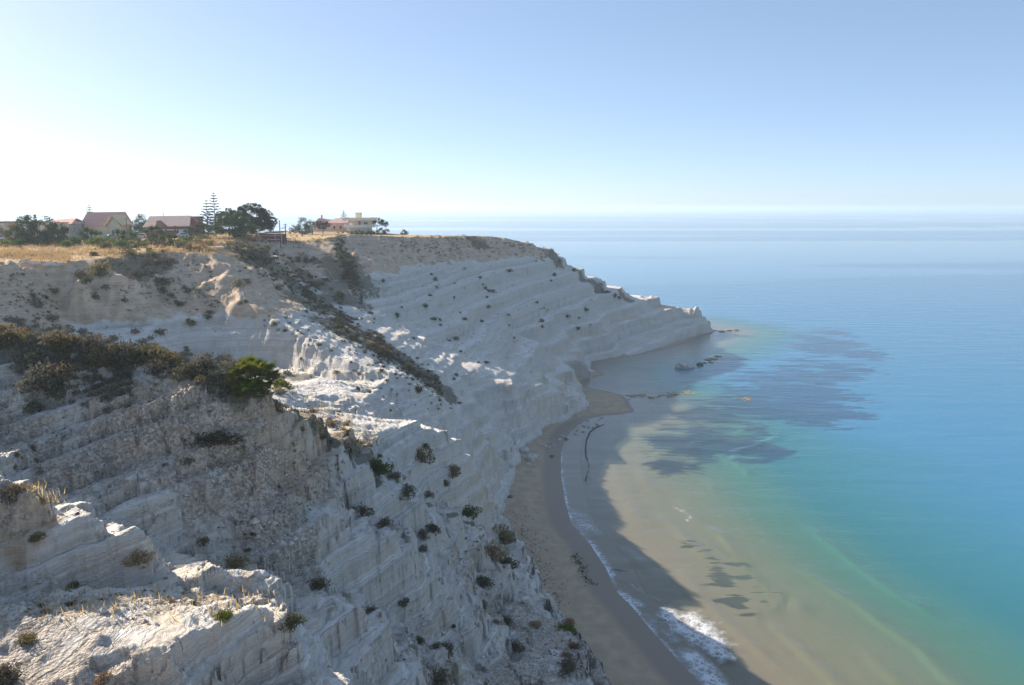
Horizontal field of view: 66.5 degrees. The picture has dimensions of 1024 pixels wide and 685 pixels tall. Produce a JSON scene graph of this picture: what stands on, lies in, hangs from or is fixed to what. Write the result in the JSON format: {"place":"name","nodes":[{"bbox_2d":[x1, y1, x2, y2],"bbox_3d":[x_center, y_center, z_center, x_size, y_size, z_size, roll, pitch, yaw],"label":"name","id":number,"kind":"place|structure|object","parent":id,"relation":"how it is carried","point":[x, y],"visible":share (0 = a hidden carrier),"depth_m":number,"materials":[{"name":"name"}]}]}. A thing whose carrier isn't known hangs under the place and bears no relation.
{"place":"outdoors","nodes":[
{"label":"outdoors","id":0,"kind":"place"},
{"bbox_2d":[0,233,264,263],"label":"dry grass","id":1,"kind":"structure","parent":0,"point":[29,254],"depth_m":171.35,"materials":[{"name":"beige plant"}]},
{"bbox_2d":[0,231,714,684],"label":"cliffs","id":2,"kind":"structure","parent":0,"point":[520,389],"depth_m":66.00,"materials":[{"name":"stone"}]},
{"bbox_2d":[0,220,17,238],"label":"hazy tree","id":3,"kind":"object","parent":2,"relation":"on","point":[3,231],"visible":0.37,"depth_m":242.16,"materials":[{"name":"green plant"}]},
{"bbox_2d":[0,482,22,504],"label":"shrub","id":4,"kind":"object","parent":2,"relation":"on","point":[7,492],"visible":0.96,"depth_m":47.73,"materials":[{"name":"green plant"}]},
{"bbox_2d":[0,659,28,684],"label":"shrub","id":5,"kind":"object","parent":2,"relation":"on","point":[6,673],"visible":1,"depth_m":36.41,"materials":[{"name":"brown plant"}]},
{"bbox_2d":[0,325,36,349],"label":"shrub","id":6,"kind":"object","parent":2,"relation":"on","point":[11,336],"visible":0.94,"depth_m":66.31,"materials":[{"name":"green plant"}]},
{"bbox_2d":[0,221,47,235],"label":"house","id":7,"kind":"structure","parent":2,"relation":"on","point":[3,223],"depth_m":272.21,"materials":[{"name":"grey paint"}]},
{"bbox_2d":[14,629,38,647],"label":"shrub","id":8,"kind":"object","parent":2,"relation":"on","point":[30,637],"visible":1,"depth_m":39.21,"materials":[{"name":"green plant"}]},
{"bbox_2d":[18,350,42,364],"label":"shrub","id":9,"kind":"object","parent":2,"relation":"on","point":[36,355],"visible":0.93,"depth_m":64.41,"materials":[{"name":"green plant"}]},
{"bbox_2d":[21,400,44,413],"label":"shrub","id":10,"kind":"object","parent":2,"relation":"on","point":[32,404],"visible":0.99,"depth_m":61.16,"materials":[{"name":"green plant"}]},
{"bbox_2d":[27,530,45,543],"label":"shrub","id":11,"kind":"object","parent":2,"relation":"on","point":[33,537],"visible":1,"depth_m":47.20,"materials":[{"name":"green plant"}]},
{"bbox_2d":[4,213,69,244],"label":"fig tree","id":12,"kind":"object","parent":2,"relation":"on","point":[49,233],"visible":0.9,"depth_m":208.59,"materials":[{"name":"green plant"}]},
{"bbox_2d":[11,366,67,394],"bbox_3d":[-37.977,2.918,62.249,3.960,2.492,3.877,7,12,33],"label":"shrub","id":13,"kind":"object","parent":2,"relation":"on","point":[31,381],"visible":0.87,"depth_m":61.73,"materials":[{"name":"green plant"}]},
{"bbox_2d":[17,258,62,266],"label":"dry stone wall","id":14,"kind":"structure","parent":2,"relation":"on","point":[21,262],"depth_m":146.49,"materials":[{"name":"white stone"}]},
{"bbox_2d":[27,360,68,386],"bbox_3d":[-37.409,2.513,63.154,3.351,2.200,2.902,6,11,31],"label":"shrub","id":15,"kind":"object","parent":2,"relation":"on","point":[44,371],"visible":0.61,"depth_m":62.75,"materials":[{"name":"green plant"}]},
{"bbox_2d":[43,377,72,400],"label":"shrub","id":16,"kind":"object","parent":2,"relation":"on","point":[55,391],"visible":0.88,"depth_m":61.93,"materials":[{"name":"green plant"}]},
{"bbox_2d":[37,327,78,348],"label":"shrub","id":17,"kind":"object","parent":2,"relation":"on","point":[63,331],"visible":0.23,"depth_m":66.35,"materials":[{"name":"green plant"}]},
{"bbox_2d":[40,360,79,382],"bbox_3d":[-36.691,2.420,63.210,3.001,1.989,2.746,4,11,24],"label":"shrub","id":18,"kind":"object","parent":2,"relation":"on","point":[57,369],"visible":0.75,"depth_m":62.94,"materials":[{"name":"green plant"}]},
{"bbox_2d":[40,328,80,352],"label":"shrub","id":19,"kind":"object","parent":2,"relation":"on","point":[59,339],"visible":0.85,"depth_m":65.51,"materials":[{"name":"green plant"}]},
{"bbox_2d":[44,337,83,354],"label":"shrub","id":20,"kind":"object","parent":2,"relation":"on","point":[63,346],"visible":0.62,"depth_m":65.73,"materials":[{"name":"green plant"}]},
{"bbox_2d":[50,216,82,237],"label":"house","id":21,"kind":"structure","parent":2,"relation":"on","point":[74,225],"depth_m":244.55,"materials":[{"name":"paint"}]},
{"bbox_2d":[76,227,101,244],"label":"yucca","id":22,"kind":"object","parent":2,"relation":"on","point":[86,230],"visible":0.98,"depth_m":209.97,"materials":[{"name":"green plant"}]},
{"bbox_2d":[73,332,110,354],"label":"shrub","id":23,"kind":"object","parent":2,"relation":"on","point":[91,342],"visible":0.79,"depth_m":66.02,"materials":[{"name":"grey plant"}]},
{"bbox_2d":[85,236,107,245],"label":"shrub","id":24,"kind":"object","parent":2,"relation":"on","point":[94,241],"visible":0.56,"depth_m":202.54,"materials":[{"name":"green plant"}]},
{"bbox_2d":[83,259,113,276],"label":"shrub","id":25,"kind":"object","parent":2,"relation":"on","point":[99,268],"visible":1,"depth_m":146.68,"materials":[{"name":"green plant"}]},
{"bbox_2d":[93,670,112,684],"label":"shrub","id":26,"kind":"object","parent":2,"relation":"on","point":[103,677],"visible":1,"depth_m":37.05,"materials":[{"name":"green plant"}]},
{"bbox_2d":[83,343,126,367],"bbox_3d":[-34.191,1.077,65.437,3.777,2.417,2.878,-2,10,-13],"label":"shrub","id":27,"kind":"object","parent":2,"relation":"on","point":[104,353],"visible":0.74,"depth_m":64.95,"materials":[{"name":"green plant"}]},
{"bbox_2d":[79,215,132,237],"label":"house","id":28,"kind":"structure","parent":2,"relation":"on","point":[105,225],"depth_m":247.68,"materials":[{"name":"paint"}]},
{"bbox_2d":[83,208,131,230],"bbox_3d":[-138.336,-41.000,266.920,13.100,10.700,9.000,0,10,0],"label":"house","id":29,"kind":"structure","parent":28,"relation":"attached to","point":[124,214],"depth_m":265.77,"materials":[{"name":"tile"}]},
{"bbox_2d":[0,230,213,249],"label":"clifftop scrub","id":30,"kind":"object","parent":2,"relation":"on","point":[127,242],"visible":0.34,"depth_m":211.26,"materials":[{"name":"green plant"}]},
{"bbox_2d":[0,255,219,332],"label":"shrubs","id":31,"kind":"object","parent":2,"relation":"on","point":[184,286],"visible":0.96,"depth_m":153.53,"materials":[{"name":"green plant"}]},
{"bbox_2d":[107,341,136,361],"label":"shrub","id":32,"kind":"object","parent":2,"relation":"on","point":[123,346],"visible":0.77,"depth_m":65.58,"materials":[{"name":"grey plant"}]},
{"bbox_2d":[97,338,150,365],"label":"shrub","id":33,"kind":"object","parent":2,"relation":"on","point":[135,349],"visible":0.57,"depth_m":66.04,"materials":[{"name":"green plant"}]},
{"bbox_2d":[106,244,156,259],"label":"bush","id":34,"kind":"object","parent":2,"relation":"on","point":[131,252],"visible":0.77,"depth_m":164.35,"materials":[{"name":"green plant"}]},
{"bbox_2d":[119,549,155,567],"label":"shrub","id":35,"kind":"object","parent":2,"relation":"on","point":[137,558],"visible":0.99,"depth_m":47.95,"materials":[{"name":"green plant"}]},
{"bbox_2d":[132,214,146,233],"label":"pine tree","id":36,"kind":"object","parent":2,"relation":"on","point":[140,224],"visible":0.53,"depth_m":258.15,"materials":[{"name":"green plant"}]},
{"bbox_2d":[132,345,160,362],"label":"shrub","id":37,"kind":"object","parent":2,"relation":"on","point":[146,354],"visible":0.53,"depth_m":66.70,"materials":[{"name":"green plant"}]},
{"bbox_2d":[0,315,295,413],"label":"ridge scrub","id":38,"kind":"object","parent":2,"relation":"on","point":[111,389],"visible":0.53,"depth_m":65.07,"materials":[{"name":"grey plant"}]},
{"bbox_2d":[130,342,166,367],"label":"shrub","id":39,"kind":"object","parent":2,"relation":"on","point":[154,353],"visible":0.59,"depth_m":66.53,"materials":[{"name":"green plant"}]},
{"bbox_2d":[142,224,168,242],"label":"yucca","id":40,"kind":"object","parent":2,"relation":"on","point":[156,228],"visible":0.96,"depth_m":204.01,"materials":[{"name":"green plant"}]},
{"bbox_2d":[141,357,170,375],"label":"shrub","id":41,"kind":"object","parent":2,"relation":"on","point":[155,368],"visible":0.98,"depth_m":64.56,"materials":[{"name":"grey plant"}]},
{"bbox_2d":[159,254,178,265],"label":"shrub","id":42,"kind":"object","parent":2,"relation":"on","point":[170,259],"visible":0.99,"depth_m":165.46,"materials":[{"name":"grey plant"}]},
{"bbox_2d":[158,233,180,246],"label":"yucca","id":43,"kind":"object","parent":2,"relation":"on","point":[169,241],"visible":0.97,"depth_m":196.23,"materials":[{"name":"green plant"}]},
{"bbox_2d":[156,350,183,365],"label":"shrub","id":44,"kind":"object","parent":2,"relation":"on","point":[170,360],"visible":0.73,"depth_m":66.24,"materials":[{"name":"green plant"}]},
{"bbox_2d":[143,214,200,236],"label":"house","id":45,"kind":"structure","parent":2,"relation":"on","point":[174,224],"depth_m":242.89,"materials":[{"name":"tile"}]},
{"bbox_2d":[166,361,213,380],"bbox_3d":[-26.389,2.322,64.429,2.280,1.667,3.845,7,12,37],"label":"shrub","id":46,"kind":"object","parent":2,"relation":"on","point":[186,369],"visible":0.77,"depth_m":63.92,"materials":[{"name":"green plant"}]},
{"bbox_2d":[3,342,382,626],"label":"ridge grass","id":47,"kind":"structure","parent":2,"relation":"on","point":[103,593],"depth_m":44.85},
{"bbox_2d":[182,237,213,252],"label":"bush","id":48,"kind":"object","parent":2,"relation":"on","point":[189,245],"visible":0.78,"depth_m":176.38,"materials":[{"name":"brown plant"}]},
{"bbox_2d":[183,224,213,235],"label":"hedge","id":49,"kind":"object","parent":2,"relation":"on","point":[203,232],"visible":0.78,"depth_m":236.89,"materials":[{"name":"green plant"}]},
{"bbox_2d":[188,351,215,376],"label":"shrub","id":50,"kind":"object","parent":2,"relation":"on","point":[203,360],"visible":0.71,"depth_m":65.05,"materials":[{"name":"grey plant"}]},
{"bbox_2d":[195,535,210,546],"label":"shrub","id":51,"kind":"object","parent":2,"relation":"on","point":[202,540],"visible":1,"depth_m":54.44,"materials":[{"name":"green plant"}]},
{"bbox_2d":[197,200,216,236],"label":"norfolk pine","id":52,"kind":"object","parent":2,"relation":"on","point":[205,220],"visible":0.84,"depth_m":236.43,"materials":[{"name":"green plant"}]},
{"bbox_2d":[181,427,244,447],"bbox_3d":[-23.043,7.405,59.986,4.554,1.391,3.760,-7,12,-37],"label":"shrub","id":53,"kind":"object","parent":2,"relation":"on","point":[212,438],"visible":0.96,"depth_m":59.69,"materials":[{"name":"green plant"}]},
{"bbox_2d":[204,193,227,236],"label":"norfolk pine","id":54,"kind":"object","parent":2,"relation":"on","point":[215,208],"visible":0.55,"depth_m":240.09,"materials":[{"name":"green plant"}]},
{"bbox_2d":[212,608,232,622],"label":"shrub","id":55,"kind":"object","parent":2,"relation":"on","point":[224,614],"visible":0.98,"depth_m":42.09,"materials":[{"name":"green plant"}]},
{"bbox_2d":[214,353,235,367],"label":"shrub","id":56,"kind":"object","parent":2,"relation":"on","point":[223,357],"visible":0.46,"depth_m":136.10,"materials":[{"name":"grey plant"}]},
{"bbox_2d":[215,207,236,235],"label":"round tree","id":57,"kind":"object","parent":2,"relation":"on","point":[230,212],"visible":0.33,"depth_m":234.26,"materials":[{"name":"green plant"}]},
{"bbox_2d":[213,359,252,380],"bbox_3d":[-22.962,2.462,64.636,3.426,2.602,3.418,-4,11,-24],"label":"shrub","id":58,"kind":"object","parent":2,"relation":"on","point":[228,362],"visible":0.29,"depth_m":64.22,"materials":[{"name":"grey plant"}]},
{"bbox_2d":[206,210,261,236],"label":"bushy tree","id":59,"kind":"object","parent":2,"relation":"on","point":[240,230],"visible":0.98,"depth_m":216.81,"materials":[{"name":"green plant"}]},
{"bbox_2d":[224,552,250,568],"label":"shrub","id":60,"kind":"object","parent":2,"relation":"on","point":[236,560],"visible":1,"depth_m":51.63,"materials":[{"name":"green plant"}]},
{"bbox_2d":[230,278,246,287],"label":"shrub","id":61,"kind":"object","parent":2,"relation":"on","point":[238,282],"visible":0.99,"depth_m":156.69,"materials":[{"name":"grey plant"}]},
{"bbox_2d":[221,240,271,261],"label":"bush","id":62,"kind":"object","parent":2,"relation":"on","point":[246,250],"visible":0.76,"depth_m":187.84,"materials":[{"name":"green plant"}]},
{"bbox_2d":[231,376,271,397],"bbox_3d":[-20.876,3.700,62.852,3.290,2.108,3.208,3,10,15],"label":"fan palm","id":63,"kind":"object","parent":2,"relation":"on","point":[245,387],"visible":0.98,"depth_m":62.31,"materials":[{"name":"green plant"}]},
{"bbox_2d":[225,353,282,387],"bbox_3d":[-21.337,2.516,64.257,5.244,3.232,5.074,0,10,0],"label":"fan palm","id":64,"kind":"object","parent":2,"relation":"on","point":[260,368],"visible":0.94,"depth_m":63.41,"materials":[{"name":"green plant"}]},
{"bbox_2d":[235,203,277,233],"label":"umbrella pine","id":65,"kind":"object","parent":2,"relation":"on","point":[262,213],"visible":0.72,"depth_m":227.76,"materials":[{"name":"green plant"}]},
{"bbox_2d":[253,231,286,243],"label":"shack","id":66,"kind":"structure","parent":2,"relation":"on","point":[271,237],"depth_m":219.16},
{"bbox_2d":[271,378,293,389],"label":"fan palm","id":67,"kind":"object","parent":2,"relation":"on","point":[280,382],"visible":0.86,"depth_m":102.40,"materials":[{"name":"green plant"}]},
{"bbox_2d":[10,310,557,671],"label":"scrub","id":68,"kind":"object","parent":2,"relation":"on","point":[169,452],"visible":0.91,"depth_m":60.88,"materials":[{"name":"green plant"}]},
{"bbox_2d":[274,611,306,632],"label":"shrub","id":69,"kind":"object","parent":2,"relation":"on","point":[291,622],"visible":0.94,"depth_m":43.41,"materials":[{"name":"green plant"}]},
{"bbox_2d":[1,250,588,671],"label":"slope scrub","id":70,"kind":"object","parent":2,"relation":"on","point":[223,471],"visible":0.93,"depth_m":76.56,"materials":[{"name":"green plant"}]},
{"bbox_2d":[0,276,597,673],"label":"rubble","id":71,"kind":"object","parent":2,"relation":"on","point":[254,521],"visible":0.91,"depth_m":55.58,"materials":[{"name":"white stone"}]},
{"bbox_2d":[13,383,588,656],"bbox_3d":[-11.331,15.628,67.566,35.893,25.954,55.223,2,10,14],"label":"dry scrub","id":72,"kind":"object","parent":2,"relation":"on","point":[247,538],"visible":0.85,"depth_m":61.42,"materials":[{"name":"brown plant"}]},
{"bbox_2d":[288,217,315,233],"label":"palm grove","id":73,"kind":"object","parent":2,"relation":"on","point":[307,228],"visible":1,"depth_m":296.22,"materials":[{"name":"green plant"}]},
{"bbox_2d":[288,252,321,263],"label":"bush","id":74,"kind":"object","parent":2,"relation":"on","point":[304,260],"visible":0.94,"depth_m":212.55,"materials":[{"name":"green plant"}]},
{"bbox_2d":[306,578,332,590],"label":"shrub","id":75,"kind":"object","parent":2,"relation":"on","point":[314,584],"visible":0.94,"depth_m":56.29,"materials":[{"name":"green plant"}]},
{"bbox_2d":[313,215,330,231],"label":"house","id":76,"kind":"structure","parent":2,"relation":"on","point":[321,219],"depth_m":334.79,"materials":[{"name":"paint"}]},
{"bbox_2d":[234,231,443,400],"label":"gully scrub","id":77,"kind":"object","parent":2,"relation":"on","point":[352,276],"visible":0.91,"depth_m":171.69,"materials":[{"name":"green plant"}]},
{"bbox_2d":[327,217,350,231],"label":"house","id":78,"kind":"structure","parent":2,"relation":"on","point":[338,224],"depth_m":326.66,"materials":[{"name":"paint"}]},
{"bbox_2d":[342,209,376,232],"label":"villa","id":79,"kind":"object","parent":2,"relation":"on","point":[358,221],"visible":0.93,"depth_m":318.45,"materials":[{"name":"paint"}]},
{"bbox_2d":[352,500,374,516],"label":"shrub","id":80,"kind":"object","parent":2,"relation":"on","point":[362,510],"visible":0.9,"depth_m":65.77,"materials":[{"name":"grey plant"}]},
{"bbox_2d":[369,457,393,476],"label":"shrub","id":81,"kind":"object","parent":2,"relation":"on","point":[378,467],"visible":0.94,"depth_m":73.99,"materials":[{"name":"green plant"}]},
{"bbox_2d":[374,516,396,528],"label":"shrub","id":82,"kind":"object","parent":2,"relation":"on","point":[383,523],"visible":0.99,"depth_m":64.53,"materials":[{"name":"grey plant"}]},
{"bbox_2d":[399,482,415,501],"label":"shrub","id":83,"kind":"object","parent":2,"relation":"on","point":[406,489],"visible":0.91,"depth_m":73.27,"materials":[{"name":"green plant"}]},
{"bbox_2d":[269,234,558,268],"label":"rim scrub","id":84,"kind":"object","parent":2,"relation":"on","point":[512,245],"visible":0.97,"depth_m":265.83,"materials":[{"name":"green plant"}]},
{"bbox_2d":[415,446,436,464],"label":"shrub","id":85,"kind":"object","parent":2,"relation":"on","point":[421,455],"visible":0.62,"depth_m":94.61,"materials":[{"name":"green plant"}]},
{"bbox_2d":[426,522,441,534],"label":"shrub","id":86,"kind":"object","parent":2,"relation":"on","point":[432,527],"visible":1,"depth_m":73.86,"materials":[{"name":"green plant"}]},
{"bbox_2d":[428,665,451,684],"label":"shrub","id":87,"kind":"object","parent":2,"relation":"on","point":[441,674],"visible":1,"depth_m":53.31,"materials":[{"name":"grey plant"}]},
{"bbox_2d":[441,640,456,656],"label":"shrub","id":88,"kind":"object","parent":2,"relation":"on","point":[449,648],"visible":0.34,"depth_m":59.53,"materials":[{"name":"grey plant"}]},
{"bbox_2d":[448,464,460,478],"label":"shrub","id":89,"kind":"object","parent":2,"relation":"on","point":[455,469],"visible":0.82,"depth_m":102.68,"materials":[{"name":"green plant"}]},
{"bbox_2d":[462,504,481,518],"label":"shrub","id":90,"kind":"object","parent":2,"relation":"on","point":[467,511],"visible":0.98,"depth_m":92.33,"materials":[{"name":"green plant"}]},
{"bbox_2d":[475,574,495,588],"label":"shrub","id":91,"kind":"object","parent":2,"relation":"on","point":[485,582],"visible":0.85,"depth_m":77.86,"materials":[{"name":"green plant"}]},
{"bbox_2d":[484,540,510,561],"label":"shrub","id":92,"kind":"object","parent":2,"relation":"on","point":[494,549],"visible":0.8,"depth_m":82.52,"materials":[{"name":"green plant"}]},
{"bbox_2d":[492,523,518,545],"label":"shrub","id":93,"kind":"object","parent":2,"relation":"on","point":[505,535],"visible":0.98,"depth_m":93.91,"materials":[{"name":"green plant"}]},
{"bbox_2d":[500,556,519,568],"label":"shrub","id":94,"kind":"object","parent":2,"relation":"on","point":[509,561],"visible":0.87,"depth_m":81.83,"materials":[{"name":"green plant"}]},
{"bbox_2d":[511,638,523,653],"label":"shrub","id":95,"kind":"object","parent":2,"relation":"on","point":[516,645],"visible":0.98,"depth_m":67.49,"materials":[{"name":"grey plant"}]},
{"bbox_2d":[554,622,577,632],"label":"shrub","id":96,"kind":"object","parent":2,"relation":"on","point":[567,627],"visible":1,"depth_m":72.72,"materials":[{"name":"green plant"}]},
{"bbox_2d":[557,653,583,678],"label":"shrub","id":97,"kind":"object","parent":2,"relation":"on","point":[568,666],"visible":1,"depth_m":63.92,"materials":[{"name":"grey plant"}]},
{"bbox_2d":[0,209,1023,684],"bbox_3d":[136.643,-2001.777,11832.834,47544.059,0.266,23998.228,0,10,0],"label":"sea","id":98,"kind":"structure","parent":0,"point":[872,435],"depth_m":239.53,"materials":[{"name":"liquid"}]},
{"bbox_2d":[625,391,750,400],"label":"weedy reef","id":99,"kind":"object","parent":98,"relation":"in","point":[676,394],"visible":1,"depth_m":210.03},
{"bbox_2d":[0,0,1023,208],"label":"sky","id":100,"kind":"structure","parent":0,"point":[105,104],"materials":[{"name":"blue"}]},
{"bbox_2d":[502,329,719,684],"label":"sandy beach","id":101,"kind":"structure","parent":0,"point":[627,646],"depth_m":110.50,"materials":[{"name":"beige sand"}]},
{"bbox_2d":[525,453,536,461],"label":"boulder","id":102,"kind":"object","parent":101,"relation":"on","point":[530,457],"visible":1,"depth_m":154.70,"materials":[{"name":"white stone"}]},
{"bbox_2d":[512,506,568,608],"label":"dark wrack","id":103,"kind":"object","parent":101,"relation":"on","point":[538,554],"visible":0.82,"depth_m":114.53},
{"bbox_2d":[570,551,597,585],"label":"green seaweed","id":104,"kind":"object","parent":101,"relation":"on","point":[582,571],"visible":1,"depth_m":109.17,"materials":[{"name":"green plant"}]},
{"bbox_2d":[566,321,993,684],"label":"seabed","id":105,"kind":"structure","parent":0,"point":[770,604],"depth_m":112.93,"materials":[{"name":"beige sand"}]},
{"bbox_2d":[675,361,694,367],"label":"sea rock","id":106,"kind":"object","parent":105,"relation":"on","point":[683,364],"visible":0.8,"depth_m":246.33,"materials":[{"name":"white stone"}]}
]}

